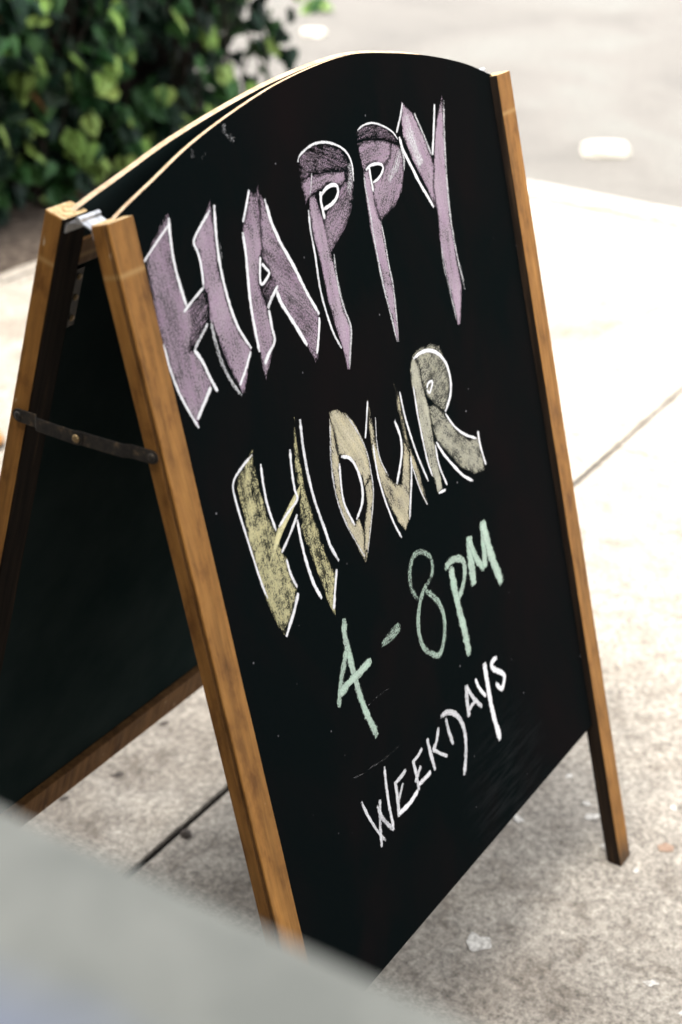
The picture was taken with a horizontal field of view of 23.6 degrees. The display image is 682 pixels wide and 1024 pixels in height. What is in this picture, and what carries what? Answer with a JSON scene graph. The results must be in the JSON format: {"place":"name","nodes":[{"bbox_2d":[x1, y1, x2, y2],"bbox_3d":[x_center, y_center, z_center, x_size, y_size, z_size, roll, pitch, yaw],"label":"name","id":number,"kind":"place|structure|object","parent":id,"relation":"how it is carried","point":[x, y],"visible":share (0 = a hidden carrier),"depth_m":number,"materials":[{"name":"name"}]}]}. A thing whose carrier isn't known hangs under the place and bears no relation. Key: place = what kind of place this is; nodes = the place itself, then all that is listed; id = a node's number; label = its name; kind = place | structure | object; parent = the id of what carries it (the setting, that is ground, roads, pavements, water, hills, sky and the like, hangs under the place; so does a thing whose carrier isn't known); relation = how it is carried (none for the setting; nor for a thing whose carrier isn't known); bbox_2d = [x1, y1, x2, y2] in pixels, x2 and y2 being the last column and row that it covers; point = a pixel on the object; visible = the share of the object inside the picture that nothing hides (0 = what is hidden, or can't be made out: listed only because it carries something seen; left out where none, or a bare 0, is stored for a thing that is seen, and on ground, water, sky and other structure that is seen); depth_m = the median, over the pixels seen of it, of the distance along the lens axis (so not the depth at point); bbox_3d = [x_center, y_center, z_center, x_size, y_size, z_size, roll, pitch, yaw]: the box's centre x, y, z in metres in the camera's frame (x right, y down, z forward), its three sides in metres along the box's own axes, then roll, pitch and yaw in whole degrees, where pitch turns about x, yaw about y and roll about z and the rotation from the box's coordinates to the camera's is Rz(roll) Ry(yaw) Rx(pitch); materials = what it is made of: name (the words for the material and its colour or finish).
{"place":"outdoors","nodes":[
{"label":"outdoors","id":0,"kind":"place"},
{"bbox_2d":[0,808,464,1023],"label":"patio wall","id":1,"kind":"structure","parent":0,"point":[87,936],"depth_m":0.52,"materials":[{"name":"grey concrete"}]},
{"bbox_2d":[0,194,681,1023],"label":"pavement","id":2,"kind":"structure","parent":0,"point":[560,912],"depth_m":2.46,"materials":[{"name":"concrete"}]},
{"bbox_2d":[0,432,3,449],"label":"shoe","id":3,"kind":"object","parent":2,"relation":"on","point":[1,442],"visible":1,"depth_m":3.42,"materials":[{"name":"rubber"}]},
{"bbox_2d":[0,153,114,274],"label":"soil bed","id":4,"kind":"object","parent":2,"relation":"on","point":[20,234],"visible":0.08,"depth_m":4.67,"materials":[{"name":"brown soil"}]},
{"bbox_2d":[0,0,300,225],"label":"ivy hedge","id":5,"kind":"object","parent":4,"relation":"on","point":[85,85],"visible":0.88,"depth_m":4.94,"materials":[{"name":"green plant"}]},
{"bbox_2d":[59,796,68,800],"bbox_3d":[-0.406,0.419,2.388,0.015,0.002,0.008,-7,29,-18],"label":"grit","id":6,"kind":"object","parent":2,"relation":"on","point":[64,798],"visible":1,"depth_m":2.39,"materials":[{"name":"grey stone"}]},
{"bbox_2d":[110,772,123,777],"bbox_3d":[-0.336,0.393,2.443,0.022,0.002,0.013,-2,28,-8],"label":"grit","id":7,"kind":"object","parent":2,"relation":"on","point":[117,774],"visible":1,"depth_m":2.44,"materials":[{"name":"grey stone"}]},
{"bbox_2d":[159,721,168,725],"bbox_3d":[-0.279,0.332,2.565,0.017,0.002,0.010,-22,36,-38],"label":"grit","id":8,"kind":"object","parent":2,"relation":"on","point":[164,723],"visible":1,"depth_m":2.56,"materials":[{"name":"grey stone"}]},
{"bbox_2d":[180,829,191,838],"bbox_3d":[-0.221,0.457,2.324,0.018,0.008,0.018,17,31,27],"label":"pebble","id":9,"kind":"object","parent":2,"relation":"on","point":[185,833],"visible":1,"depth_m":2.32,"materials":[{"name":"grey stone"}]},
{"bbox_2d":[0,51,629,980],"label":"chalkboard sign","id":10,"kind":"object","parent":2,"relation":"on","point":[286,481],"visible":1,"depth_m":1.74,"materials":[{"name":"brown wood"}]},
{"bbox_2d":[466,931,491,951],"bbox_3d":[0.181,0.568,2.147,0.036,0.001,0.036,17,31,27],"label":"gum spot","id":11,"kind":"object","parent":2,"relation":"on","point":[475,942],"visible":1,"depth_m":2.15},
{"bbox_2d":[514,814,523,822],"bbox_3d":[0.258,0.448,2.383,0.012,0.001,0.022,-8,29,-19],"label":"gum spot","id":12,"kind":"object","parent":2,"relation":"on","point":[518,819],"visible":0.96,"depth_m":2.38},
{"bbox_2d":[585,814,599,819],"bbox_3d":[0.369,0.447,2.392,0.024,0.001,0.015,0,28,-3],"label":"gum spot","id":13,"kind":"object","parent":2,"relation":"on","point":[591,816],"visible":0.99,"depth_m":2.39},
{"bbox_2d":[643,979,658,986],"bbox_3d":[0.399,0.605,2.092,0.019,0.001,0.011,-6,29,-16],"label":"gum spot","id":14,"kind":"object","parent":2,"relation":"on","point":[650,983],"visible":1,"depth_m":2.09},
{"bbox_2d":[658,842,673,851],"bbox_3d":[0.466,0.480,2.336,0.024,0.002,0.022,4,28,3],"label":"leaf scrap","id":15,"kind":"object","parent":2,"relation":"on","point":[666,847],"visible":1,"depth_m":2.33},
{"bbox_2d":[670,805,676,810],"bbox_3d":[0.493,0.439,2.417,0.011,0.001,0.014,6,28,8],"label":"gum spot","id":16,"kind":"object","parent":2,"relation":"on","point":[673,807],"visible":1,"depth_m":2.42,"materials":[{"name":"white"}]},
{"bbox_2d":[195,0,681,210],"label":"road","id":17,"kind":"structure","parent":0,"point":[582,71],"depth_m":7.64,"materials":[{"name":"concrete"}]},
{"bbox_2d":[301,28,325,36],"bbox_3d":[-0.133,-2.350,7.973,0.125,0.027,0.097,-3,28,-9],"label":"paper scrap","id":18,"kind":"object","parent":17,"relation":"on","point":[319,32],"visible":1,"depth_m":7.94,"materials":[{"name":"white paper"}]},
{"bbox_2d":[300,0,333,13],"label":"weed","id":19,"kind":"object","parent":17,"relation":"on","point":[314,6],"visible":1,"depth_m":8.45,"materials":[{"name":"green plant"}]},
{"bbox_2d":[526,180,681,223],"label":"kerb","id":20,"kind":"structure","parent":17,"relation":"on","point":[612,203],"depth_m":5.17,"materials":[{"name":"concrete"}]},
{"bbox_2d":[581,141,630,157],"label":"paper litter","id":21,"kind":"object","parent":17,"relation":"on","point":[606,149],"visible":1,"depth_m":6.13,"materials":[{"name":"white paper"}]}
]}

